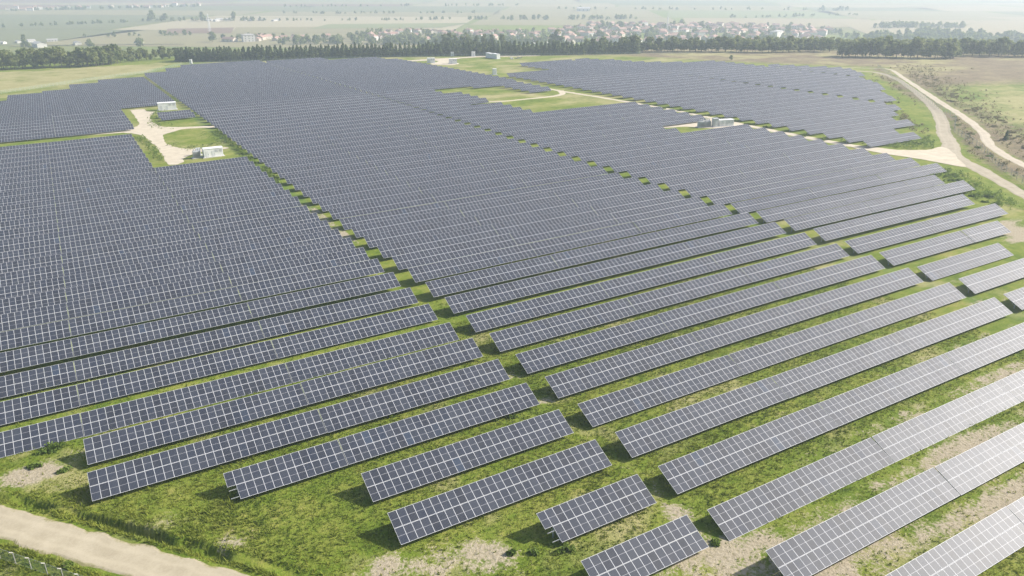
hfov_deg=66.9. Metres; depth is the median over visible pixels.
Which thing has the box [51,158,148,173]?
solar table
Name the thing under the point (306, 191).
solar table
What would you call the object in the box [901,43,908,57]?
broadleaf tree
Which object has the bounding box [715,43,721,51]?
broadleaf tree
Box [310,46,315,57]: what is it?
conifer tree
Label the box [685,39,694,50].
broadleaf tree
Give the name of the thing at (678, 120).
solar table
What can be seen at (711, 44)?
broadleaf tree
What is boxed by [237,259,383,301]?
solar table
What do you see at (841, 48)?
broadleaf tree
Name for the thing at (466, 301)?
solar table
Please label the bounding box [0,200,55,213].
solar table
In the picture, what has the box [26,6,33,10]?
village house
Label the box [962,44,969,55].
broadleaf tree
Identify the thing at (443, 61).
gravel yard
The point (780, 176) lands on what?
solar table
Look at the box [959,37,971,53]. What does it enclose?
broadleaf tree
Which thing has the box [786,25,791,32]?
broadleaf tree
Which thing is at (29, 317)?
solar table
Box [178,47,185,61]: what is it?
conifer tree
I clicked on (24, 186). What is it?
solar table
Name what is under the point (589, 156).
solar table
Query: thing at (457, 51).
conifer tree
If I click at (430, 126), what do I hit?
solar table
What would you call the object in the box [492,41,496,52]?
conifer tree
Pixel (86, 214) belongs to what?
solar table
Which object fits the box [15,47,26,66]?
broadleaf tree
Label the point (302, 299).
solar table
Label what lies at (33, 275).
solar table
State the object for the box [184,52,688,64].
wire fence
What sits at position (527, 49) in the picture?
conifer tree
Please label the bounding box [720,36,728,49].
broadleaf tree
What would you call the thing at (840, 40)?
woodland
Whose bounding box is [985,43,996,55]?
broadleaf tree
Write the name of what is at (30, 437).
solar table
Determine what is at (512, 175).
solar table
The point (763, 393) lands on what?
solar table
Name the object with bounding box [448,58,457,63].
storage cabin
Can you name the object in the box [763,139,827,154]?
solar table
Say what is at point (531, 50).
conifer tree
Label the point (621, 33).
village house
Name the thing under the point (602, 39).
broadleaf tree
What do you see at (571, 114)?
solar table
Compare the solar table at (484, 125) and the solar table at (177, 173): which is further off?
the solar table at (484, 125)
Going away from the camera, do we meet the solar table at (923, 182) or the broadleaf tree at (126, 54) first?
the solar table at (923, 182)
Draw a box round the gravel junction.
[849,144,965,166]
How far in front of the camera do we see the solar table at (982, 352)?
128.24 m
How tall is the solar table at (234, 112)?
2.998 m
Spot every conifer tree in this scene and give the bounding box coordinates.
[174,48,178,61]
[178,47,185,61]
[183,49,187,61]
[187,48,192,60]
[191,50,195,61]
[195,48,200,61]
[204,46,209,60]
[209,50,213,61]
[214,50,218,60]
[217,45,223,61]
[224,49,227,60]
[227,48,232,60]
[236,51,240,60]
[250,48,254,59]
[254,44,261,59]
[259,48,266,59]
[268,45,273,59]
[273,49,277,59]
[288,46,292,58]
[292,45,296,58]
[297,47,301,58]
[302,47,306,57]
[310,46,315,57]
[333,45,336,57]
[336,46,340,57]
[341,42,345,57]
[349,45,353,57]
[353,42,357,56]
[357,44,361,57]
[364,43,370,56]
[374,46,378,56]
[383,42,389,56]
[387,42,393,56]
[410,45,414,55]
[417,43,421,55]
[421,45,426,55]
[426,40,430,55]
[430,44,433,55]
[437,43,443,55]
[446,42,451,54]
[455,44,459,55]
[460,45,464,54]
[463,42,468,55]
[468,41,473,54]
[477,42,482,54]
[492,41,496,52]
[500,42,505,55]
[506,42,510,53]
[511,39,517,54]
[517,43,521,54]
[525,41,529,54]
[529,44,534,54]
[544,44,548,54]
[552,41,558,54]
[562,43,566,53]
[580,43,585,53]
[1003,130,1008,139]
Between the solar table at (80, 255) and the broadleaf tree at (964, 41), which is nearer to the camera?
the solar table at (80, 255)
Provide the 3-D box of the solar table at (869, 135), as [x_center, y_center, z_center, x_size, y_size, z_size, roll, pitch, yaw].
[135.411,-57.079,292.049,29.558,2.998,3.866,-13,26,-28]
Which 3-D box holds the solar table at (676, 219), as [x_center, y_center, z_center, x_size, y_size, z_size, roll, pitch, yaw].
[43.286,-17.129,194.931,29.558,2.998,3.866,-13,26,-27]
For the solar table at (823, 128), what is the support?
on the ground at (1002, 76)
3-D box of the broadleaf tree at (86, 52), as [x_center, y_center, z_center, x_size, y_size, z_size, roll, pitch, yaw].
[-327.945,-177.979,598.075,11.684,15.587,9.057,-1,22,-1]
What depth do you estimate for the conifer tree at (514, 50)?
638.87 m
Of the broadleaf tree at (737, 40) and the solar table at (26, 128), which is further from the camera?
the broadleaf tree at (737, 40)
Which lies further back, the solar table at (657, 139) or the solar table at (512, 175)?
the solar table at (657, 139)
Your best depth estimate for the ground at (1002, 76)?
116.31 m
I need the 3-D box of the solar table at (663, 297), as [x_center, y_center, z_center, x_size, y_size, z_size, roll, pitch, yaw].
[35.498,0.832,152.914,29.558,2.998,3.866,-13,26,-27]
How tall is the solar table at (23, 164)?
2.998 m
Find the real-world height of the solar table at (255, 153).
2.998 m
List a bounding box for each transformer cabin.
[157,101,177,110]
[202,146,224,158]
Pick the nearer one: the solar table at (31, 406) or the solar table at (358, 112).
the solar table at (31, 406)
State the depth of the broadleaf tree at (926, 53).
565.77 m
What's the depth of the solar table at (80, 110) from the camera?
377.46 m
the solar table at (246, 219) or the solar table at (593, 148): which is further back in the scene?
the solar table at (593, 148)
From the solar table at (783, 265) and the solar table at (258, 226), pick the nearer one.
the solar table at (783, 265)
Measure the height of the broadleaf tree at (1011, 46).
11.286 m
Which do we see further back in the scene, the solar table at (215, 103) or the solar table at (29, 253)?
the solar table at (215, 103)
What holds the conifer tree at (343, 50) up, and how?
on the ground at (1002, 76)
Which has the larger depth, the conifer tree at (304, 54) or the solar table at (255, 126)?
the conifer tree at (304, 54)
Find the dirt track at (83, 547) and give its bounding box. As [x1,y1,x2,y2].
[0,505,249,575]
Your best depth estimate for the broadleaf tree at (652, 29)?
1288.69 m
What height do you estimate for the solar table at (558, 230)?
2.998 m
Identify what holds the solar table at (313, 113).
on the ground at (1002, 76)
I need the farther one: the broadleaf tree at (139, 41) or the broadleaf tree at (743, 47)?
the broadleaf tree at (139, 41)
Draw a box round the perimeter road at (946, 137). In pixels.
[861,71,1023,198]
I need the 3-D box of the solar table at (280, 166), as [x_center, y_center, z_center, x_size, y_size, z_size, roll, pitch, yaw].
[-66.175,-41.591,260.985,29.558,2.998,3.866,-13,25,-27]
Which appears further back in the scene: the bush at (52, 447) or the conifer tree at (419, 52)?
the conifer tree at (419, 52)
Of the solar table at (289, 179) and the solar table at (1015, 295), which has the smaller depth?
the solar table at (1015, 295)
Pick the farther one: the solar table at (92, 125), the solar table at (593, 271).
the solar table at (92, 125)
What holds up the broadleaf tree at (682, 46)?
on the ground at (1002, 76)
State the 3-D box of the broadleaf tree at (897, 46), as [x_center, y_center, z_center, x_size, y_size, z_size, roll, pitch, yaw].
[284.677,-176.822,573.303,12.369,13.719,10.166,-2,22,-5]
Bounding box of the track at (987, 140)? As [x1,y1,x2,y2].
[881,68,1023,167]
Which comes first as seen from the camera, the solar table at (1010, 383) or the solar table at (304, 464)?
the solar table at (304, 464)
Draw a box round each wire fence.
[0,64,181,91]
[0,549,78,575]
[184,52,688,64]
[877,65,1023,181]
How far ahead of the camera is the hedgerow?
1687.14 m
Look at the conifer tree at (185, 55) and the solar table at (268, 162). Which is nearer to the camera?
the solar table at (268, 162)
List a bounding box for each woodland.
[177,39,640,60]
[308,21,830,44]
[730,35,1023,54]
[862,26,1023,53]
[873,20,965,27]
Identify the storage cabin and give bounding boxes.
[426,58,434,62]
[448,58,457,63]
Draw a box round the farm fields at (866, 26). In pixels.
[167,20,1023,33]
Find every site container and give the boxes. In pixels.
[485,52,491,57]
[491,53,499,58]
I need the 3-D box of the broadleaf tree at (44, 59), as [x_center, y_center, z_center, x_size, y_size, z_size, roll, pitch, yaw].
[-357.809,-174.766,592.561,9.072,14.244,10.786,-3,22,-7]
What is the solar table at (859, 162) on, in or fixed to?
on the ground at (1002, 76)
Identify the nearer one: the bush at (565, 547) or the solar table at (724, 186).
the bush at (565, 547)
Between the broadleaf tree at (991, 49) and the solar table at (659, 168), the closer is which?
the solar table at (659, 168)
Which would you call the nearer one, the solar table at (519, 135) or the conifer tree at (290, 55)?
the solar table at (519, 135)
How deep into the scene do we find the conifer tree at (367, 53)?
644.88 m
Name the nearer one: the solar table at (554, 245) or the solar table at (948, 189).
the solar table at (554, 245)
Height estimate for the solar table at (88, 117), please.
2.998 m
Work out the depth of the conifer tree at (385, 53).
647.31 m
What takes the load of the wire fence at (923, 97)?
on the ground at (1002, 76)
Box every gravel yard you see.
[124,109,227,164]
[407,55,539,64]
[663,119,738,127]
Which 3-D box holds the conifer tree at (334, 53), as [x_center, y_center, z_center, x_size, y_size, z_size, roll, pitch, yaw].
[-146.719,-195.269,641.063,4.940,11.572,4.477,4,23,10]
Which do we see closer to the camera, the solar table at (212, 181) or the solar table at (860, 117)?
the solar table at (212, 181)
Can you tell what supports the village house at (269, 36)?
on the ground at (1002, 76)
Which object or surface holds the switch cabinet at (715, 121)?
on the gravel yard at (691, 124)
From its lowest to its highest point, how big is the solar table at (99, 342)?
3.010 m
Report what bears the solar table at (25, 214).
on the ground at (1002, 76)
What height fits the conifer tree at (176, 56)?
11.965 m
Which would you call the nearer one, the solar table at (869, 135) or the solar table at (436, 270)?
the solar table at (436, 270)
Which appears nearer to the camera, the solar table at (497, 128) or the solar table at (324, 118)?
the solar table at (497, 128)
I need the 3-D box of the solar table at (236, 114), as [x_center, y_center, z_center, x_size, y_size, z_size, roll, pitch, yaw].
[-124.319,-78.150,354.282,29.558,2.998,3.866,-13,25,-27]
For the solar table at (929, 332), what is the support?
on the ground at (1002, 76)
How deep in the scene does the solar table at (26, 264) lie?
172.66 m
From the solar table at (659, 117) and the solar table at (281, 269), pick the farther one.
the solar table at (659, 117)
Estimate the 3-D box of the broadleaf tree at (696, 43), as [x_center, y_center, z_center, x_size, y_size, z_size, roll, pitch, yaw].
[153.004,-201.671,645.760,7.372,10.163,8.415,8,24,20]
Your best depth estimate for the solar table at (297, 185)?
239.13 m
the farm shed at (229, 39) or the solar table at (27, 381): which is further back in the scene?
the farm shed at (229, 39)
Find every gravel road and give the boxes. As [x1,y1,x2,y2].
[51,130,132,137]
[412,90,565,106]
[550,88,893,149]
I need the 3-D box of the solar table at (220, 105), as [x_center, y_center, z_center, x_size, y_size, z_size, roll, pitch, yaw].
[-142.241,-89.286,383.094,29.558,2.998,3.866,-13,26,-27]
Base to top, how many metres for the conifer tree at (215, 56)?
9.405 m
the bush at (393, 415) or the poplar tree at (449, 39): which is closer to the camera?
the bush at (393, 415)
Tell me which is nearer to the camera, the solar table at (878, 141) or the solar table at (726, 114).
the solar table at (878, 141)
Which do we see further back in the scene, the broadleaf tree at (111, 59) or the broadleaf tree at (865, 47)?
the broadleaf tree at (111, 59)
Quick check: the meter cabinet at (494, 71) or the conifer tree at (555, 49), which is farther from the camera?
the conifer tree at (555, 49)
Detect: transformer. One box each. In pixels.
[191,148,202,158]
[695,119,705,127]
[704,118,711,127]
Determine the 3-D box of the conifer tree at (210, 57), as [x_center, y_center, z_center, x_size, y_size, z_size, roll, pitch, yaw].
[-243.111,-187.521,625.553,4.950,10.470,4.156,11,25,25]
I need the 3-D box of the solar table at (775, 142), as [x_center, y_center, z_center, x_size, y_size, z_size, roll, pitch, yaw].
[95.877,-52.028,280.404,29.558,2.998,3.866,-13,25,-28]
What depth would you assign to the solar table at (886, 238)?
180.92 m
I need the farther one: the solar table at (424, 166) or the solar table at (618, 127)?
the solar table at (618, 127)
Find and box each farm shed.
[31,41,46,47]
[46,38,57,41]
[73,41,81,44]
[221,37,237,41]
[576,7,589,10]
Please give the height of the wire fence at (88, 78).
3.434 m
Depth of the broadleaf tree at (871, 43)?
575.38 m
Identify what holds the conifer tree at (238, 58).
on the ground at (1002, 76)
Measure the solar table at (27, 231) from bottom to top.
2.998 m
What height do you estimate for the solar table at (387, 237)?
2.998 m
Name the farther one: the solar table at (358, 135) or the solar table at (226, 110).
the solar table at (226, 110)
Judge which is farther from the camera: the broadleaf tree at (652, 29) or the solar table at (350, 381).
the broadleaf tree at (652, 29)
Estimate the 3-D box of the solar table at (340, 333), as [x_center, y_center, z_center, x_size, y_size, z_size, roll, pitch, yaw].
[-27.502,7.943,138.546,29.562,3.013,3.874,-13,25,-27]
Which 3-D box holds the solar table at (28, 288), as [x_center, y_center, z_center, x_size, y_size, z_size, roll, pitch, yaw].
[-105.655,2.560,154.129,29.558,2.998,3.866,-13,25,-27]
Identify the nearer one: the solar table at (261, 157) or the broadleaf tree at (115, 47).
the solar table at (261, 157)
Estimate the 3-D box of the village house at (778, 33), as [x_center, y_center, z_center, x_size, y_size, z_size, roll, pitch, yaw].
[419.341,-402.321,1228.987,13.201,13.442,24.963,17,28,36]
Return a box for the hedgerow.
[2,3,859,38]
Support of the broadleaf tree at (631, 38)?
on the ground at (1002, 76)
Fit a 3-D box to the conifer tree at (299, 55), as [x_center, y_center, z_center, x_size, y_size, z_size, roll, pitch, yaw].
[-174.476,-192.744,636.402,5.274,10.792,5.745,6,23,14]
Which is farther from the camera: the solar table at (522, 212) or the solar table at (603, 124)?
the solar table at (603, 124)
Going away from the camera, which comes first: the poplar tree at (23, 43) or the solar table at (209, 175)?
the solar table at (209, 175)
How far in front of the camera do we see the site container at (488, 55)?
621.83 m
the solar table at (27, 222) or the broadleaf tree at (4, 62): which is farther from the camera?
the broadleaf tree at (4, 62)
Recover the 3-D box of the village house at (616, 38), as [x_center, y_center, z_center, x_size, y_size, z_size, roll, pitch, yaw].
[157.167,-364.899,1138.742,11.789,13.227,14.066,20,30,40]
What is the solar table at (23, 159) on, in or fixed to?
on the ground at (1002, 76)
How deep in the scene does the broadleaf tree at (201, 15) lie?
1634.39 m
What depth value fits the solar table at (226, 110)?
368.47 m
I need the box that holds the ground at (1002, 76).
[0,0,1023,575]
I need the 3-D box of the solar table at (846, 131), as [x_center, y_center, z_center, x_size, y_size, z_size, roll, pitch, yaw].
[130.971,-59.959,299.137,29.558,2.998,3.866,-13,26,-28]
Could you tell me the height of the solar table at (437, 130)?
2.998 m
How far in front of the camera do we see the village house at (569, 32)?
1227.47 m
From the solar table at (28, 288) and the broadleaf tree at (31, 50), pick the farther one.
the broadleaf tree at (31, 50)
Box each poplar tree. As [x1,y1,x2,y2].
[20,34,29,49]
[439,34,445,44]
[445,32,453,44]
[462,32,469,44]
[488,34,496,44]
[499,34,505,42]
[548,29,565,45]
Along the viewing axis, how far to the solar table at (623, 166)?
252.46 m
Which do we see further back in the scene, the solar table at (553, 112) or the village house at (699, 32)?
the village house at (699, 32)
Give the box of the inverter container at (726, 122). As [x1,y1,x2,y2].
[718,118,734,126]
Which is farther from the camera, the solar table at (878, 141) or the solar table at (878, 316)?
the solar table at (878, 141)
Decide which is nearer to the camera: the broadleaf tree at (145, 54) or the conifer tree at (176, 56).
the conifer tree at (176, 56)
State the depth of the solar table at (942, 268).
166.71 m
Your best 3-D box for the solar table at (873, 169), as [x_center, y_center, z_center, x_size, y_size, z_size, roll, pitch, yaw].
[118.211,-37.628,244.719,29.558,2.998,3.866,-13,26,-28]
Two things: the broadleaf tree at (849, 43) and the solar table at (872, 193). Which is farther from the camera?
the broadleaf tree at (849, 43)
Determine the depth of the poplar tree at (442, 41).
761.10 m
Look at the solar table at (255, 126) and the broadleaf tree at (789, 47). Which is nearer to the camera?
the solar table at (255, 126)
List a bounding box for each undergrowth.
[134,109,1023,209]
[864,63,1023,175]
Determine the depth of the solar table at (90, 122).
341.48 m
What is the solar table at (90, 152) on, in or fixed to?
on the ground at (1002, 76)
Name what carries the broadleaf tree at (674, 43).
on the ground at (1002, 76)
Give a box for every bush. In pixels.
[26,462,43,469]
[36,441,64,454]
[55,465,72,473]
[61,560,74,570]
[382,412,399,418]
[503,412,517,418]
[506,547,517,555]
[527,547,538,556]
[556,542,576,553]
[710,537,721,546]
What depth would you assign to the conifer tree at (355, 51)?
643.49 m
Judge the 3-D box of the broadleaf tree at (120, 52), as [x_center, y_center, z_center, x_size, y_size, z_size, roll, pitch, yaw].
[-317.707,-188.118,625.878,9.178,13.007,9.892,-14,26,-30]
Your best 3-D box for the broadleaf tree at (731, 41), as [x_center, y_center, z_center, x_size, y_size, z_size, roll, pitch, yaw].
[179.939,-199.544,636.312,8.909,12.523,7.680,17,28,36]
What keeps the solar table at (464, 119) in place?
on the ground at (1002, 76)
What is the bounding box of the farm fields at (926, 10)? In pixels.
[0,0,1023,48]
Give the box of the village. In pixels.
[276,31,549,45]
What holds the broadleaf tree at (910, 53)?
on the ground at (1002, 76)
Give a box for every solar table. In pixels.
[0,122,52,129]
[0,125,54,132]
[0,128,53,135]
[0,131,55,141]
[0,142,48,150]
[0,146,48,154]
[0,150,49,159]
[0,155,49,163]
[0,159,50,168]
[0,164,50,174]
[0,169,51,179]
[0,174,52,185]
[0,180,52,192]
[0,186,53,198]
[0,192,54,205]
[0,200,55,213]
[0,207,56,221]
[0,215,57,230]
[0,223,58,239]
[0,232,59,252]
[0,244,60,262]
[0,254,61,273]
[0,264,63,286]
[0,277,64,300]
[0,288,66,314]
[0,303,68,331]
[0,320,70,351]
[0,339,72,372]
[0,361,76,397]
[0,385,79,424]
[0,413,83,457]
[44,100,107,107]
[44,102,109,109]
[44,104,111,112]
[48,134,131,146]
[48,137,134,149]
[49,141,137,153]
[49,145,139,160]
[50,149,142,163]
[50,153,145,168]
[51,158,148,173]
[52,106,119,113]
[52,108,121,116]
[52,111,122,120]
[52,163,152,179]
[52,167,155,185]
[53,113,124,121]
[53,116,126,124]
[53,173,159,191]
[54,118,128,127]
[54,121,130,130]
[54,179,163,198]
[54,185,167,206]
[55,124,133,137]
[55,191,172,213]
[56,198,177,222]
[57,205,182,231]
[58,213,188,242]
[60,223,193,252]
[61,232,200,262]
[62,240,207,275]
[64,251,214,287]
[65,261,222,301]
[66,273,231,318]
[68,287,241,336]
[71,303,251,356]
[74,321,263,380]
[77,340,276,405]
[80,363,291,436]
[83,383,307,464]
[87,409,326,500]
[111,99,173,107]
[155,156,248,173]
[159,161,254,179]
[163,166,261,185]
[167,171,268,190]
[171,177,275,198]
[176,183,283,205]
[181,189,291,212]
[186,196,301,222]
[189,99,249,109]
[192,101,253,111]
[192,205,309,233]
[195,103,258,113]
[198,106,262,116]
[198,213,319,241]
[202,108,266,119]
[204,220,330,251]
[205,110,272,121]
[209,113,276,124]
[212,229,342,262]
[213,115,281,127]
[217,118,287,130]
[219,237,354,272]
[221,121,293,134]
[223,440,347,498]
[225,124,298,136]
[228,247,369,286]
[230,127,304,140]
[235,130,311,145]
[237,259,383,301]
[240,133,318,148]
[245,137,325,152]
[247,272,399,317]
[251,141,333,157]
[257,145,340,161]
[259,288,417,337]
[262,100,322,109]
[263,149,348,167]
[267,102,328,110]
[270,154,357,172]
[271,304,437,357]
[272,104,333,112]
[276,106,339,115]
[276,158,366,177]
[282,109,346,119]
[284,163,376,183]
[286,322,459,382]
[287,111,352,121]
[292,169,386,189]
[293,114,359,124]
[298,116,366,127]
[300,174,397,196]
[301,338,482,403]
[305,119,373,129]
[309,180,409,203]
[311,122,381,134]
[317,125,389,137]
[318,186,421,211]
[318,359,509,432]
[324,129,397,141]
[328,193,435,219]
[332,132,406,144]
[338,383,538,464]
[339,101,397,109]
[339,135,415,150]
[339,202,448,229]
[346,103,405,110]
[347,139,425,153]
[351,208,463,237]
[352,105,412,114]
[356,143,435,158]
[359,107,419,116]
[361,409,573,501]
[364,216,479,247]
[365,110,428,119]
[365,147,446,164]
[373,112,436,122]
[374,152,458,169]
[377,224,498,258]
[380,115,445,126]
[384,157,470,174]
[387,440,611,544]
[388,118,454,129]
[392,234,516,270]
[395,162,482,180]
[396,121,464,132]
[405,124,473,136]
[406,167,496,186]
[408,243,536,281]
[414,127,484,139]
[418,172,510,193]
[424,131,495,143]
[425,255,558,297]
[431,178,526,201]
[433,103,490,113]
[434,134,506,148]
[441,106,500,117]
[444,138,518,152]
[444,186,540,209]
[445,268,582,312]
[450,108,509,119]
[455,142,531,157]
[459,111,519,122]
[459,191,559,216]
[466,283,609,331]
[467,146,545,162]
[468,113,530,125]
[475,198,577,225]
[478,116,541,128]
[479,151,559,167]
[488,119,552,131]
[489,298,637,351]
[491,206,597,234]
[493,155,574,173]
[500,122,564,135]
[506,160,589,179]
[509,213,618,245]
[511,125,577,139]
[515,315,669,373]
[521,166,607,186]
[523,129,590,143]
[529,107,586,116]
[529,222,641,256]
[535,133,604,147]
[536,474,655,542]
[537,172,622,192]
[539,110,598,119]
[545,333,704,397]
[548,136,619,151]
[551,113,609,122]
[551,232,665,268]
[554,177,642,199]
[562,115,622,125]
[563,140,634,156]
[571,183,663,207]
[574,243,692,281]
[575,118,635,129]
[577,144,649,160]
[578,355,743,426]
[581,515,708,575]
[588,121,650,133]
[590,189,684,215]
[592,149,667,165]
[596,104,649,113]
[599,256,721,296]
[601,125,664,136]
[608,106,662,115]
[609,153,684,172]
[611,196,707,224]
[615,128,679,140]
[615,377,787,457]
[621,109,676,118]
[626,158,704,177]
[627,268,752,312]
[630,132,695,145]
[633,112,690,121]
[634,203,731,232]
[644,164,723,183]
[646,135,712,149]
[647,114,705,125]
[657,212,757,244]
[657,282,786,330]
[658,403,837,493]
[663,140,731,154]
[664,169,745,189]
[680,144,749,159]
[683,222,785,254]
[685,175,768,197]
[692,124,752,136]
[692,297,824,350]
[698,148,769,164]
[707,181,791,204]
[707,437,893,540]
[708,128,769,140]
[710,232,816,267]
[718,153,789,170]
[720,106,771,117]
[726,131,788,144]
[729,315,865,373]
[731,188,817,213]
[735,109,787,120]
[739,158,812,176]
[741,243,848,281]
[744,135,807,149]
[751,112,804,124]
[756,195,843,221]
[760,163,834,183]
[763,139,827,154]
[766,467,959,575]
[768,115,821,127]
[771,333,911,397]
[774,255,884,296]
[783,169,859,189]
[784,143,848,159]
[784,202,873,231]
[785,118,839,131]
[803,121,858,134]
[805,148,871,165]
[808,175,885,196]
[810,268,923,312]
[814,210,904,241]
[818,354,963,425]
[822,124,878,138]
[827,153,894,170]
[835,181,912,204]
[836,111,885,122]
[842,128,898,142]
[845,221,937,252]
[850,282,965,331]
[852,158,920,176]
[862,132,920,146]
[864,187,943,213]
[872,381,1020,461]
[877,163,945,182]
[879,231,973,265]
[885,506,1023,575]
[894,194,974,220]
[895,297,1011,350]
[904,175,944,189]
[917,243,1012,280]
[926,204,1007,231]
[933,180,974,195]
[935,422,1023,494]
[944,323,1023,372]
[959,258,1023,293]
[961,221,1010,241]
[998,369,1023,401]
[1003,287,1023,309]
[1007,496,1023,523]
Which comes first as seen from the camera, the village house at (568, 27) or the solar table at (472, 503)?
the solar table at (472, 503)
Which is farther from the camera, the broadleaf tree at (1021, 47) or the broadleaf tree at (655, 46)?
the broadleaf tree at (655, 46)
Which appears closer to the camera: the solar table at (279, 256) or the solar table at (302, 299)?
the solar table at (302, 299)
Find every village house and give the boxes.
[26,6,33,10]
[241,33,254,41]
[264,34,272,38]
[564,30,573,35]
[565,26,573,30]
[568,32,576,38]
[575,35,583,41]
[582,31,593,37]
[613,35,620,42]
[616,31,625,36]
[638,20,647,25]
[668,28,677,32]
[671,23,679,29]
[679,27,689,33]
[694,29,705,35]
[748,26,758,31]
[770,30,782,36]
[790,23,797,28]
[808,30,817,35]
[818,28,826,35]
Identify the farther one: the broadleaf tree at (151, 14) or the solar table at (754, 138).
the broadleaf tree at (151, 14)
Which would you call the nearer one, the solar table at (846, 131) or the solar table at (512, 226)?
the solar table at (512, 226)
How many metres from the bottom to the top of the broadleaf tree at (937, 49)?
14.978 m
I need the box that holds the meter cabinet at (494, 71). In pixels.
[491,68,497,74]
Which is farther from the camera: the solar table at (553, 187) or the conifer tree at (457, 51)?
the conifer tree at (457, 51)
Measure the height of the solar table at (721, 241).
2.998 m
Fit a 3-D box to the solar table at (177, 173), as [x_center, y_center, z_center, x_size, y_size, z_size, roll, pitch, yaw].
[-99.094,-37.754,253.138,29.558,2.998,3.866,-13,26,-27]
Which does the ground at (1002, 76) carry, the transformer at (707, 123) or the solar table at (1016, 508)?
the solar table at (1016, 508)
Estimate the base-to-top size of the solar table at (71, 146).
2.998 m
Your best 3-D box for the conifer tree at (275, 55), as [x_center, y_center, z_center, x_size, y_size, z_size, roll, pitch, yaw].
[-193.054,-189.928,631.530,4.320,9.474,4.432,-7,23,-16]
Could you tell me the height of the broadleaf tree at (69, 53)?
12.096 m
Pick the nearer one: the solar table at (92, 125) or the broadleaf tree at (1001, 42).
the solar table at (92, 125)
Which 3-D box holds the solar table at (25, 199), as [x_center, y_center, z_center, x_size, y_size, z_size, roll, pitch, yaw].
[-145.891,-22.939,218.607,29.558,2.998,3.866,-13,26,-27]
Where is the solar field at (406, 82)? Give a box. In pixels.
[0,57,914,129]
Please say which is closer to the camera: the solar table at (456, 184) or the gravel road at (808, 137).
the solar table at (456, 184)
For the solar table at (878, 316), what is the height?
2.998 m
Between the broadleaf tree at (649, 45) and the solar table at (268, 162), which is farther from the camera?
the broadleaf tree at (649, 45)
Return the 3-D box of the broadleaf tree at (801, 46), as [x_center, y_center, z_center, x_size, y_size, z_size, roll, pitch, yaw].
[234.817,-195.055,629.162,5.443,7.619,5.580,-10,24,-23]
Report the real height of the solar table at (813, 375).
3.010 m
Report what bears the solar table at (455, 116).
on the ground at (1002, 76)
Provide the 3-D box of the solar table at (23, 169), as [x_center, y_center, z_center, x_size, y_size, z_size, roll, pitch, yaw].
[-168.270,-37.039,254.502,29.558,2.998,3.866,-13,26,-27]
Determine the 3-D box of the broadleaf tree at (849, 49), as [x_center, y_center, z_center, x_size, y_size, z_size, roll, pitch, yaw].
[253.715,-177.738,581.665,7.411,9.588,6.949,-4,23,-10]
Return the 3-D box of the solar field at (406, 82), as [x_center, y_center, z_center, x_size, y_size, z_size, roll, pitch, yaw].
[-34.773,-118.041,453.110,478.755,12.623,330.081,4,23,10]
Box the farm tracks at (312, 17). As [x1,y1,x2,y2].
[11,4,974,45]
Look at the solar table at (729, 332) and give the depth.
137.89 m
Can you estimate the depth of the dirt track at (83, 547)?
88.10 m
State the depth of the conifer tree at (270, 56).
630.08 m
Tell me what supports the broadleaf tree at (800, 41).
on the ground at (1002, 76)
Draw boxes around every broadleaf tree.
[0,49,11,69]
[6,52,20,68]
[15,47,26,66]
[16,50,28,68]
[25,47,37,67]
[27,54,40,68]
[35,48,43,66]
[36,50,49,67]
[45,48,61,67]
[52,46,66,66]
[64,51,74,65]
[65,56,73,67]
[72,47,84,65]
[73,53,82,66]
[79,47,91,65]
[85,39,94,47]
[86,49,99,65]
[96,47,108,63]
[102,44,113,63]
[106,51,116,64]
[109,43,123,62]
[117,47,124,62]
[121,49,127,59]
[126,47,135,56]
[126,54,135,61]
[134,51,142,60]
[135,37,144,46]
[141,49,148,59]
[147,9,155,19]
[151,49,158,56]
[156,45,166,56]
[161,13,168,20]
[166,50,171,58]
[199,12,205,20]
[207,31,216,41]
[231,11,235,20]
[598,36,606,48]
[626,35,633,47]
[633,34,641,47]
[639,43,646,50]
[643,36,653,49]
[644,30,649,37]
[649,26,655,32]
[651,37,657,50]
[652,43,658,51]
[655,38,662,49]
[659,42,664,51]
[662,39,671,49]
[668,36,678,50]
[671,38,679,50]
[679,42,685,50]
[685,32,691,39]
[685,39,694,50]
[692,40,699,50]
[697,39,705,49]
[707,38,718,51]
[712,36,721,50]
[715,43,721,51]
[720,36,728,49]
[721,40,729,51]
[727,38,735,49]
[734,37,739,51]
[735,42,742,51]
[741,39,746,51]
[744,39,752,50]
[752,40,758,49]
[758,39,768,52]
[766,38,773,51]
[769,41,774,52]
[773,40,782,50]
[780,40,786,50]
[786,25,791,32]
[786,40,793,50]
[787,35,795,51]
[793,44,798,51]
[796,38,804,49]
[797,43,804,51]
[804,42,811,50]
[810,38,820,49]
[819,41,825,49]
[826,39,835,51]
[837,43,846,56]
[844,45,854,55]
[846,41,853,55]
[851,41,863,56]
[856,38,869,56]
[866,38,879,55]
[872,40,887,57]
[882,35,893,56]
[882,45,892,55]
[890,39,903,57]
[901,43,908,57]
[907,45,916,57]
[909,36,921,56]
[911,37,926,57]
[920,47,932,57]
[929,38,943,58]
[939,45,947,58]
[944,40,951,55]
[948,42,959,58]
[948,46,956,56]
[952,42,962,57]
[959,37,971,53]
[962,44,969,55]
[968,39,979,54]
[975,40,987,55]
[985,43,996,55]
[993,37,1008,56]
[1001,44,1010,56]
[1007,42,1014,54]
[1012,46,1019,55]
[1016,41,1023,56]
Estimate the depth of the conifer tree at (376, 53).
646.40 m
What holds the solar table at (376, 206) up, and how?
on the ground at (1002, 76)
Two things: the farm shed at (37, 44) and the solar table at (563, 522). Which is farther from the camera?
the farm shed at (37, 44)
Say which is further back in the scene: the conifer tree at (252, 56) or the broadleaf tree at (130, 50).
the broadleaf tree at (130, 50)
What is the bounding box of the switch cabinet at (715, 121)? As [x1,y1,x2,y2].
[711,118,718,126]

